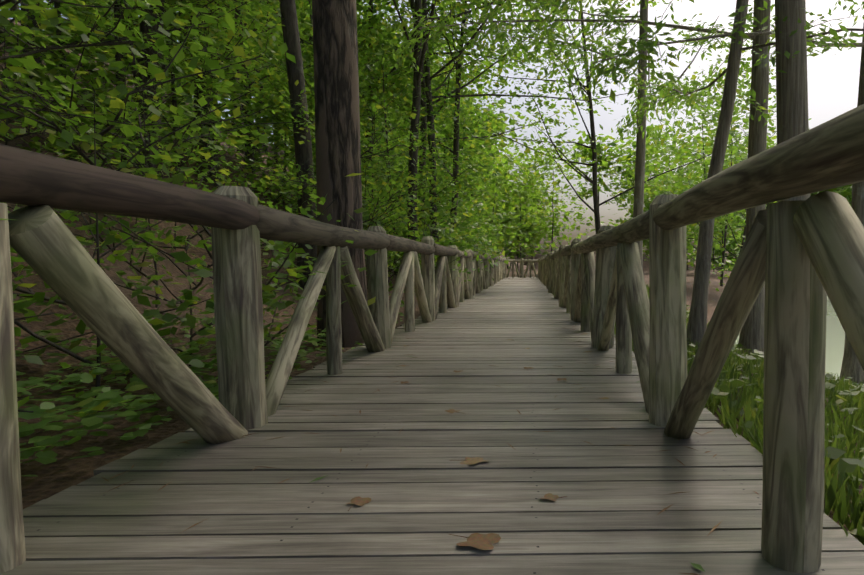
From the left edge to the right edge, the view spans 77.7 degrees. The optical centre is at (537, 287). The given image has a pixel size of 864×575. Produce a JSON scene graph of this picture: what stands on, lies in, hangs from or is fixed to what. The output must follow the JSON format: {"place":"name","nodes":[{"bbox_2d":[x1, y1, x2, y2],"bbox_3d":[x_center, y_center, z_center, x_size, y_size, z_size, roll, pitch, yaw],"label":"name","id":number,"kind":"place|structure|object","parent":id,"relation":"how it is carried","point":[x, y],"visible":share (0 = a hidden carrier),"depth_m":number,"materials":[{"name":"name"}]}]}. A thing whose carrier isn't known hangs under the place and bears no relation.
{"place":"outdoors","nodes":[
{"label":"outdoors","id":0,"kind":"place"},
{"bbox_2d":[0,18,863,539],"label":"ground","id":1,"kind":"structure","parent":0,"point":[62,472],"depth_m":4.15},
{"bbox_2d":[15,228,404,476],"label":"ground cover plants","id":2,"kind":"object","parent":1,"relation":"on","point":[89,416],"visible":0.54,"depth_m":2.41,"materials":[{"name":"green plant"}]},
{"bbox_2d":[312,0,367,347],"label":"trunk","id":3,"kind":"object","parent":1,"relation":"on","point":[337,108],"visible":0.6,"depth_m":5.15,"materials":[{"name":"brown wood"}]},
{"bbox_2d":[0,0,851,414],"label":"forest","id":4,"kind":"object","parent":1,"relation":"on","point":[488,162],"depth_m":10.33,"materials":[{"name":"green plant"}]},
{"bbox_2d":[0,277,863,574],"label":"boardwalk deck","id":5,"kind":"structure","parent":1,"relation":"on","point":[422,487],"depth_m":1.81,"materials":[{"name":"grey wood"}]},
{"bbox_2d":[0,144,505,572],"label":"railing","id":6,"kind":"object","parent":5,"relation":"on","point":[37,235],"visible":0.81,"depth_m":2.12,"materials":[{"name":"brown wood"}]},
{"bbox_2d":[102,280,758,574],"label":"fallen leaves","id":7,"kind":"object","parent":5,"relation":"on","point":[481,541],"visible":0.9,"depth_m":1.67,"materials":[{"name":"brown plant"}]},
{"bbox_2d":[506,258,537,277],"bbox_3d":[-0.906,-0.970,30.079,2.100,1.400,0.204,0,3,-1],"label":"wooden fence","id":8,"kind":"object","parent":5,"relation":"on","point":[521,261],"visible":0.77,"depth_m":30.02,"materials":[{"name":"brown wood"}]},
{"bbox_2d":[538,104,863,572],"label":"railing","id":9,"kind":"object","parent":5,"relation":"on","point":[801,260],"visible":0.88,"depth_m":1.31,"materials":[{"name":"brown wood"}]},
{"bbox_2d":[0,0,863,265],"label":"sky","id":10,"kind":"structure","parent":0,"point":[833,80],"materials":[{"name":"white"}]},
{"bbox_2d":[374,0,863,383],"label":"trees","id":11,"kind":"object","parent":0,"point":[792,100],"depth_m":5.87,"materials":[{"name":"green plant"}]},
{"bbox_2d":[614,285,863,544],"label":"bank grass","id":12,"kind":"structure","parent":0,"point":[844,463],"depth_m":2.59,"materials":[{"name":"green plant"}]},
{"bbox_2d":[734,296,863,385],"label":"lake water","id":13,"kind":"structure","parent":0,"point":[835,337],"depth_m":9.22,"materials":[{"name":"grey liquid"}]}
]}

